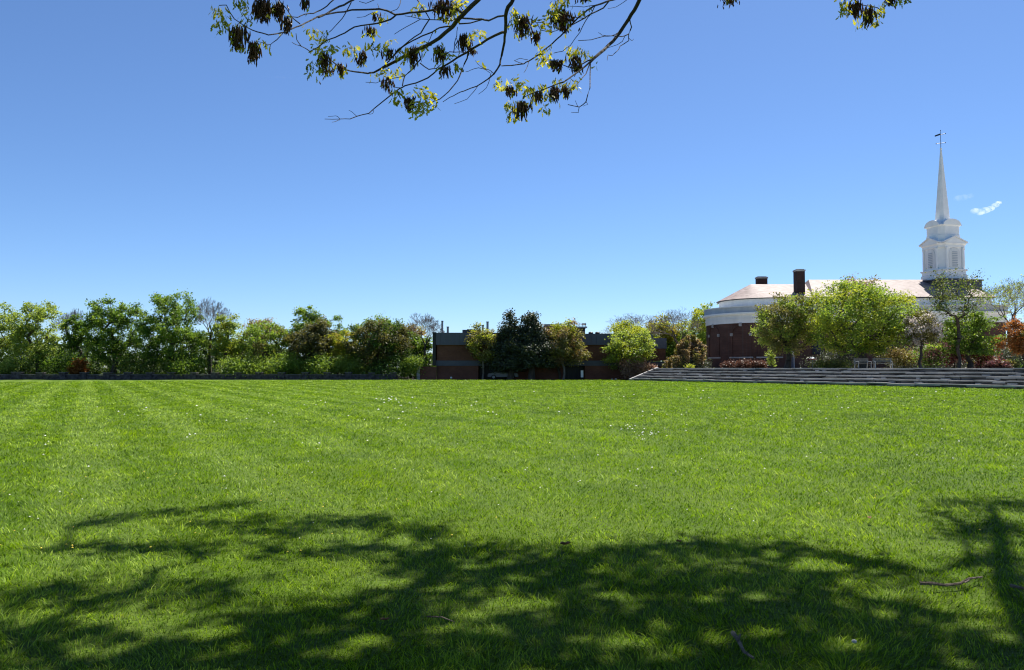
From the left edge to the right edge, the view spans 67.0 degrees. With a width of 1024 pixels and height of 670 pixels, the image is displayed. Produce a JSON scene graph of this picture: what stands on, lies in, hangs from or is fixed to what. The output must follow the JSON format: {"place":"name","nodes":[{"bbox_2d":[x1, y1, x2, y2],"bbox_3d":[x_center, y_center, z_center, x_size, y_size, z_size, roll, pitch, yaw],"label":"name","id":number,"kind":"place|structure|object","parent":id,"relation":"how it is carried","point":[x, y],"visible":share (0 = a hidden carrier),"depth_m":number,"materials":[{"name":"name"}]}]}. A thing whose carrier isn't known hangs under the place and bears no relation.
{"place":"outdoors","nodes":[
{"label":"outdoors","id":0,"kind":"place"},
{"bbox_2d":[0,379,1023,669],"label":"lawn","id":1,"kind":"structure","parent":0,"point":[536,612],"depth_m":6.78,"materials":[{"name":"plant"}]},
{"bbox_2d":[427,616,454,621],"bbox_3d":[-0.442,1.753,4.787,0.191,0.027,0.013,-1,-3,24],"label":"fallen stick","id":2,"kind":"object","parent":1,"relation":"on","point":[440,617],"visible":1,"depth_m":4.78,"materials":[{"name":"brown wood"}]},
{"bbox_2d":[9,389,1000,550],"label":"clover flowers","id":3,"kind":"object","parent":1,"relation":"on","point":[496,414],"visible":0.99,"depth_m":22.40,"materials":[{"name":"white plant"}]},
{"bbox_2d":[209,0,911,123],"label":"oak tree","id":4,"kind":"object","parent":1,"relation":"on","point":[560,18],"visible":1,"depth_m":3.89,"materials":[{"name":"green plant"}]},
{"bbox_2d":[615,352,651,379],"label":"shrub","id":5,"kind":"object","parent":1,"relation":"on","point":[633,369],"visible":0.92,"depth_m":102.05,"materials":[{"name":"brown plant"}]},
{"bbox_2d":[643,361,657,372],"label":"shrub","id":6,"kind":"object","parent":1,"relation":"on","point":[654,366],"visible":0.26,"depth_m":103.21,"materials":[{"name":"pink plant"}]},
{"bbox_2d":[730,630,754,658],"bbox_3d":[1.291,1.732,4.337,0.045,0.041,0.390,0,-2,3],"label":"fallen stick","id":7,"kind":"object","parent":1,"relation":"on","point":[735,636],"visible":1,"depth_m":4.34,"materials":[{"name":"brown wood"}]},
{"bbox_2d":[629,367,1023,388],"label":"stone steps","id":8,"kind":"structure","parent":1,"relation":"on","point":[1001,378],"depth_m":71.01,"materials":[{"name":"stone"}]},
{"bbox_2d":[919,576,982,586],"bbox_3d":[3.237,1.786,5.596,0.605,0.043,0.157,1,-3,-18],"label":"fallen stick","id":9,"kind":"object","parent":1,"relation":"on","point":[942,584],"visible":1,"depth_m":5.55,"materials":[{"name":"brown wood"}]},
{"bbox_2d":[1009,584,1023,589],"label":"fallen stick","id":10,"kind":"object","parent":1,"relation":"on","point":[1015,586],"visible":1,"depth_m":5.46,"materials":[{"name":"brown wood"}]},
{"bbox_2d":[0,0,1023,365],"label":"sky","id":11,"kind":"structure","parent":0,"point":[717,150],"materials":[{"name":"blue"}]},
{"bbox_2d":[417,379,626,379],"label":"planting bed","id":12,"kind":"object","parent":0,"point":[523,379],"visible":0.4,"depth_m":105.23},
{"bbox_2d":[417,366,436,378],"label":"garden wall","id":13,"kind":"structure","parent":12,"relation":"on","point":[430,373],"depth_m":105.77,"materials":[{"name":"brown brick"}]},
{"bbox_2d":[464,321,496,379],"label":"young tree","id":14,"kind":"object","parent":12,"relation":"on","point":[473,343],"visible":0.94,"depth_m":104.29,"materials":[{"name":"green plant"}]},
{"bbox_2d":[488,371,517,378],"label":"parked car","id":15,"kind":"object","parent":12,"relation":"on","point":[493,375],"visible":0.55,"depth_m":106.01,"materials":[{"name":"blue paint"}]},
{"bbox_2d":[486,307,531,379],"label":"conifer tree","id":16,"kind":"object","parent":12,"relation":"on","point":[506,336],"visible":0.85,"depth_m":103.85,"materials":[{"name":"green plant"}]},
{"bbox_2d":[504,310,560,379],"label":"conifer tree","id":17,"kind":"object","parent":12,"relation":"on","point":[533,333],"visible":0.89,"depth_m":103.04,"materials":[{"name":"green plant"}]},
{"bbox_2d":[549,319,577,378],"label":"deciduous tree","id":18,"kind":"object","parent":12,"relation":"on","point":[567,323],"visible":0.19,"depth_m":105.53,"materials":[{"name":"green plant"}]},
{"bbox_2d":[536,317,592,379],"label":"deciduous tree","id":19,"kind":"object","parent":12,"relation":"on","point":[565,353],"visible":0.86,"depth_m":103.52,"materials":[{"name":"green plant"}]},
{"bbox_2d":[600,328,657,379],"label":"deciduous tree","id":20,"kind":"object","parent":12,"relation":"on","point":[616,344],"visible":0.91,"depth_m":103.36,"materials":[{"name":"green plant"}]},
{"bbox_2d":[664,368,989,368],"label":"terrace","id":21,"kind":"structure","parent":0,"point":[838,368],"depth_m":75.60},
{"bbox_2d":[645,311,691,365],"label":"deciduous tree","id":22,"kind":"object","parent":21,"relation":"on","point":[667,336],"visible":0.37,"depth_m":128.42,"materials":[{"name":"green plant"}]},
{"bbox_2d":[662,355,685,367],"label":"shrub","id":23,"kind":"object","parent":21,"relation":"on","point":[677,361],"visible":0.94,"depth_m":102.47,"materials":[{"name":"green plant"}]},
{"bbox_2d":[646,308,704,347],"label":"bare tree","id":24,"kind":"object","parent":21,"relation":"on","point":[672,318],"visible":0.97,"depth_m":121.25,"materials":[{"name":"brown plant"}]},
{"bbox_2d":[666,329,700,362],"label":"deciduous tree","id":25,"kind":"object","parent":21,"relation":"on","point":[671,352],"visible":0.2,"depth_m":126.37,"materials":[{"name":"green plant"}]},
{"bbox_2d":[673,334,706,367],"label":"weeping tree","id":26,"kind":"object","parent":21,"relation":"on","point":[689,346],"visible":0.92,"depth_m":103.50,"materials":[{"name":"brown plant"}]},
{"bbox_2d":[686,363,694,367],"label":"shrub","id":27,"kind":"object","parent":21,"relation":"on","point":[689,366],"visible":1,"depth_m":94.71,"materials":[{"name":"yellow plant"}]},
{"bbox_2d":[683,305,707,361],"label":"deciduous tree","id":28,"kind":"object","parent":21,"relation":"on","point":[702,335],"visible":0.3,"depth_m":134.70,"materials":[{"name":"green plant"}]},
{"bbox_2d":[680,356,714,367],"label":"shrub","id":29,"kind":"object","parent":21,"relation":"on","point":[698,365],"visible":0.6,"depth_m":102.61,"materials":[{"name":"green plant"}]},
{"bbox_2d":[693,301,717,355],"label":"deciduous tree","id":30,"kind":"object","parent":21,"relation":"on","point":[706,306],"visible":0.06,"depth_m":150.03,"materials":[{"name":"green plant"}]},
{"bbox_2d":[720,359,735,367],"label":"shrub","id":31,"kind":"object","parent":21,"relation":"on","point":[727,364],"visible":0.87,"depth_m":99.27,"materials":[{"name":"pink plant"}]},
{"bbox_2d":[734,358,754,367],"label":"shrub","id":32,"kind":"object","parent":21,"relation":"on","point":[739,363],"visible":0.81,"depth_m":97.59,"materials":[{"name":"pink plant"}]},
{"bbox_2d":[746,358,766,367],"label":"shrub","id":33,"kind":"object","parent":21,"relation":"on","point":[758,364],"visible":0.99,"depth_m":95.32,"materials":[{"name":"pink plant"}]},
{"bbox_2d":[765,347,776,367],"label":"shrub","id":34,"kind":"object","parent":21,"relation":"on","point":[769,362],"visible":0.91,"depth_m":91.84,"materials":[{"name":"green plant"}]},
{"bbox_2d":[750,292,826,367],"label":"deciduous tree","id":35,"kind":"object","parent":21,"relation":"on","point":[773,323],"visible":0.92,"depth_m":86.81,"materials":[{"name":"green plant"}]},
{"bbox_2d":[807,355,853,367],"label":"shrub","id":36,"kind":"object","parent":21,"relation":"on","point":[829,363],"visible":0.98,"depth_m":82.88,"materials":[{"name":"green plant"}]},
{"bbox_2d":[799,348,874,367],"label":"shrub","id":37,"kind":"object","parent":21,"relation":"on","point":[844,357],"visible":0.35,"depth_m":91.63,"materials":[{"name":"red plant"}]},
{"bbox_2d":[703,130,1009,367],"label":"chapel","id":38,"kind":"structure","parent":21,"relation":"on","point":[730,320],"depth_m":116.61,"materials":[{"name":"brick"}]},
{"bbox_2d":[791,355,793,367],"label":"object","id":39,"kind":"structure","parent":38,"relation":"in","point":[792,361],"depth_m":111.31,"materials":[{"name":"grey concrete"}]},
{"bbox_2d":[811,332,824,354],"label":"window","id":40,"kind":"structure","parent":38,"relation":"in","point":[814,349],"depth_m":111.53,"materials":[{"name":"glass"}]},
{"bbox_2d":[836,273,880,365],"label":"deciduous tree","id":41,"kind":"object","parent":21,"relation":"on","point":[873,281],"visible":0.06,"depth_m":93.87,"materials":[{"name":"green plant"}]},
{"bbox_2d":[790,276,930,367],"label":"deciduous tree","id":42,"kind":"object","parent":21,"relation":"on","point":[879,339],"visible":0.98,"depth_m":81.93,"materials":[{"name":"green plant"}]},
{"bbox_2d":[853,358,871,367],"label":"park bench","id":43,"kind":"object","parent":21,"relation":"on","point":[858,360],"visible":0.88,"depth_m":74.08,"materials":[{"name":"grey wood"}]},
{"bbox_2d":[872,358,893,367],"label":"park bench","id":44,"kind":"object","parent":21,"relation":"on","point":[890,361],"visible":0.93,"depth_m":72.11,"materials":[{"name":"grey wood"}]},
{"bbox_2d":[877,346,918,367],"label":"shrub","id":45,"kind":"object","parent":21,"relation":"on","point":[900,356],"visible":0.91,"depth_m":85.44,"materials":[{"name":"green plant"}]},
{"bbox_2d":[883,343,944,367],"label":"shrub","id":46,"kind":"object","parent":21,"relation":"on","point":[909,366],"visible":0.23,"depth_m":89.02,"materials":[{"name":"green plant"}]},
{"bbox_2d":[896,308,947,367],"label":"blossom tree","id":47,"kind":"object","parent":21,"relation":"on","point":[930,330],"visible":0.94,"depth_m":79.15,"materials":[{"name":"plant"}]},
{"bbox_2d":[908,341,954,367],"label":"shrub","id":48,"kind":"object","parent":21,"relation":"on","point":[936,354],"visible":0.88,"depth_m":83.25,"materials":[{"name":"green plant"}]},
{"bbox_2d":[939,337,965,367],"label":"shrub","id":49,"kind":"object","parent":21,"relation":"on","point":[953,359],"visible":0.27,"depth_m":85.62,"materials":[{"name":"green plant"}]},
{"bbox_2d":[923,342,983,367],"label":"shrub","id":50,"kind":"object","parent":21,"relation":"on","point":[966,363],"visible":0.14,"depth_m":91.13,"materials":[{"name":"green plant"}]},
{"bbox_2d":[921,266,993,367],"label":"open tree","id":51,"kind":"object","parent":21,"relation":"on","point":[942,299],"visible":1,"depth_m":79.99,"materials":[{"name":"green plant"}]},
{"bbox_2d":[926,310,1009,367],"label":"deciduous tree","id":52,"kind":"object","parent":21,"relation":"on","point":[973,343],"visible":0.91,"depth_m":81.00,"materials":[{"name":"green plant"}]},
{"bbox_2d":[961,342,1003,367],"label":"shrub","id":53,"kind":"object","parent":21,"relation":"on","point":[982,359],"visible":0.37,"depth_m":83.20,"materials":[{"name":"red plant"}]},
{"bbox_2d":[982,359,1013,367],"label":"shrub","id":54,"kind":"object","parent":21,"relation":"on","point":[996,363],"visible":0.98,"depth_m":73.38,"materials":[{"name":"red plant"}]},
{"bbox_2d":[976,274,1023,355],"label":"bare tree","id":55,"kind":"object","parent":21,"relation":"on","point":[1008,290],"visible":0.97,"depth_m":104.63,"materials":[{"name":"green plant"}]},
{"bbox_2d":[991,315,1023,367],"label":"copper tree","id":56,"kind":"object","parent":21,"relation":"on","point":[1015,341],"visible":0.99,"depth_m":78.02,"materials":[{"name":"orange plant"}]},
{"bbox_2d":[993,344,1023,367],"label":"shrub","id":57,"kind":"object","parent":21,"relation":"on","point":[1006,353],"visible":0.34,"depth_m":89.47,"materials":[{"name":"green plant"}]},
{"bbox_2d":[1001,359,1019,367],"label":"shrub","id":58,"kind":"object","parent":21,"relation":"on","point":[1015,362],"visible":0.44,"depth_m":75.51,"materials":[{"name":"green plant"}]},
{"label":"ground","id":59,"kind":"structure","parent":0,"visible":0},
{"bbox_2d":[0,372,397,379],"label":"stone wall","id":60,"kind":"structure","parent":59,"relation":"on","point":[152,376],"depth_m":104.50,"materials":[{"name":"grey stone"}]},
{"bbox_2d":[394,353,427,379],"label":"shrub","id":61,"kind":"object","parent":59,"relation":"on","point":[415,363],"visible":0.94,"depth_m":105.63,"materials":[{"name":"green plant"}]},
{"bbox_2d":[407,313,443,366],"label":"bare tree","id":62,"kind":"object","parent":59,"relation":"on","point":[423,321],"visible":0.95,"depth_m":109.12,"materials":[{"name":"grey plant"}]},
{"bbox_2d":[432,321,666,378],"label":"brick building","id":63,"kind":"structure","parent":59,"relation":"on","point":[452,357],"depth_m":106.38,"materials":[{"name":"brown brick"}]},
{"bbox_2d":[600,313,655,333],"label":"bare tree","id":64,"kind":"object","parent":59,"relation":"on","point":[635,321],"visible":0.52,"depth_m":138.85,"materials":[{"name":"brown plant"}]},
{"bbox_2d":[608,319,650,333],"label":"deciduous tree","id":65,"kind":"object","parent":59,"relation":"on","point":[621,326],"visible":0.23,"depth_m":126.73,"materials":[{"name":"green plant"}]},
{"label":"planting bed","id":66,"kind":"structure","parent":0,"visible":0},
{"bbox_2d":[0,302,24,373],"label":"deciduous tree","id":67,"kind":"object","parent":66,"relation":"on","point":[4,338],"visible":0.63,"depth_m":109.53,"materials":[{"name":"green plant"}]},
{"bbox_2d":[0,355,33,373],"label":"shrub","id":68,"kind":"object","parent":66,"relation":"on","point":[5,368],"visible":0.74,"depth_m":106.38,"materials":[{"name":"green plant"}]},
{"bbox_2d":[1,350,60,373],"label":"shrub","id":69,"kind":"object","parent":66,"relation":"on","point":[30,365],"visible":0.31,"depth_m":108.86,"materials":[{"name":"green plant"}]},
{"bbox_2d":[1,299,70,373],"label":"deciduous tree","id":70,"kind":"object","parent":66,"relation":"on","point":[27,330],"visible":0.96,"depth_m":107.69,"materials":[{"name":"green plant"}]},
{"bbox_2d":[28,347,86,373],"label":"shrub","id":71,"kind":"object","parent":66,"relation":"on","point":[52,360],"visible":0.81,"depth_m":107.32,"materials":[{"name":"green plant"}]},
{"bbox_2d":[53,309,84,353],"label":"bare tree","id":72,"kind":"object","parent":66,"relation":"on","point":[68,315],"visible":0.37,"depth_m":119.95,"materials":[{"name":"green plant"}]},
{"bbox_2d":[61,314,92,358],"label":"deciduous tree","id":73,"kind":"object","parent":66,"relation":"on","point":[76,339],"visible":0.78,"depth_m":110.46,"materials":[{"name":"green plant"}]},
{"bbox_2d":[65,356,90,373],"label":"shrub","id":74,"kind":"object","parent":66,"relation":"on","point":[79,365],"visible":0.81,"depth_m":106.90,"materials":[{"name":"red plant"}]},
{"bbox_2d":[76,293,144,373],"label":"deciduous tree","id":75,"kind":"object","parent":66,"relation":"on","point":[97,315],"visible":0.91,"depth_m":107.58,"materials":[{"name":"green plant"}]},
{"bbox_2d":[101,345,164,373],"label":"shrub","id":76,"kind":"object","parent":66,"relation":"on","point":[141,369],"visible":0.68,"depth_m":107.89,"materials":[{"name":"green plant"}]},
{"bbox_2d":[130,288,209,373],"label":"deciduous tree","id":77,"kind":"object","parent":66,"relation":"on","point":[172,336],"visible":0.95,"depth_m":107.41,"materials":[{"name":"green plant"}]},
{"bbox_2d":[151,350,213,379],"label":"shrub","id":78,"kind":"object","parent":66,"relation":"on","point":[183,364],"visible":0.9,"depth_m":106.40,"materials":[{"name":"green plant"}]},
{"bbox_2d":[188,297,237,373],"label":"bare tree","id":79,"kind":"object","parent":66,"relation":"on","point":[213,310],"visible":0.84,"depth_m":111.84,"materials":[{"name":"grey plant"}]},
{"bbox_2d":[0,335,436,376],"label":"woodland","id":80,"kind":"object","parent":66,"relation":"on","point":[97,368],"visible":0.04,"depth_m":121.68,"materials":[{"name":"green plant"}]},
{"bbox_2d":[201,313,247,367],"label":"deciduous tree","id":81,"kind":"object","parent":66,"relation":"on","point":[224,332],"visible":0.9,"depth_m":110.21,"materials":[{"name":"green plant"}]},
{"bbox_2d":[209,351,257,377],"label":"shrub","id":82,"kind":"object","parent":66,"relation":"on","point":[229,363],"visible":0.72,"depth_m":106.03,"materials":[{"name":"green plant"}]},
{"bbox_2d":[220,349,294,379],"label":"shrub","id":83,"kind":"object","parent":66,"relation":"on","point":[266,367],"visible":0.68,"depth_m":105.86,"materials":[{"name":"green plant"}]},
{"bbox_2d":[242,317,282,373],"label":"deciduous tree","id":84,"kind":"object","parent":66,"relation":"on","point":[250,321],"visible":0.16,"depth_m":117.37,"materials":[{"name":"green plant"}]},
{"bbox_2d":[235,319,293,371],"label":"deciduous tree","id":85,"kind":"object","parent":66,"relation":"on","point":[277,333],"visible":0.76,"depth_m":109.88,"materials":[{"name":"green plant"}]},
{"bbox_2d":[260,348,311,376],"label":"shrub","id":86,"kind":"object","parent":66,"relation":"on","point":[295,361],"visible":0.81,"depth_m":106.12,"materials":[{"name":"green plant"}]},
{"bbox_2d":[282,304,326,373],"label":"deciduous tree","id":87,"kind":"object","parent":66,"relation":"on","point":[306,317],"visible":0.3,"depth_m":113.14,"materials":[{"name":"green plant"}]},
{"bbox_2d":[285,315,338,373],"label":"deciduous tree","id":88,"kind":"object","parent":66,"relation":"on","point":[318,337],"visible":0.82,"depth_m":108.00,"materials":[{"name":"green plant"}]},
{"bbox_2d":[295,351,348,379],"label":"shrub","id":89,"kind":"object","parent":66,"relation":"on","point":[322,366],"visible":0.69,"depth_m":105.48,"materials":[{"name":"green plant"}]},
{"bbox_2d":[325,314,348,373],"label":"deciduous tree","id":90,"kind":"object","parent":66,"relation":"on","point":[336,319],"visible":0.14,"depth_m":111.94,"materials":[{"name":"green plant"}]},
{"bbox_2d":[324,328,360,373],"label":"deciduous tree","id":91,"kind":"object","parent":66,"relation":"on","point":[338,348],"visible":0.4,"depth_m":108.08,"materials":[{"name":"green plant"}]},
{"bbox_2d":[329,352,370,373],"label":"shrub","id":92,"kind":"object","parent":66,"relation":"on","point":[354,365],"visible":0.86,"depth_m":105.94,"materials":[{"name":"green plant"}]},
{"bbox_2d":[352,313,396,340],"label":"deciduous tree","id":93,"kind":"object","parent":66,"relation":"on","point":[370,320],"visible":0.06,"depth_m":113.62,"materials":[{"name":"green plant"}]},
{"bbox_2d":[339,318,415,373],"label":"dark tree","id":94,"kind":"object","parent":66,"relation":"on","point":[383,341],"visible":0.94,"depth_m":106.54,"materials":[{"name":"green plant"}]},
{"bbox_2d":[351,350,416,379],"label":"shrub","id":95,"kind":"object","parent":66,"relation":"on","point":[393,368],"visible":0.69,"depth_m":105.58,"materials":[{"name":"green plant"}]},
{"bbox_2d":[400,323,427,377],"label":"deciduous tree","id":96,"kind":"object","parent":66,"relation":"on","point":[416,330],"visible":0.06,"depth_m":119.78,"materials":[{"name":"green plant"}]},
{"bbox_2d":[397,331,432,378],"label":"deciduous tree","id":97,"kind":"object","parent":66,"relation":"on","point":[416,342],"visible":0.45,"depth_m":112.28,"materials":[{"name":"green plant"}]}
]}

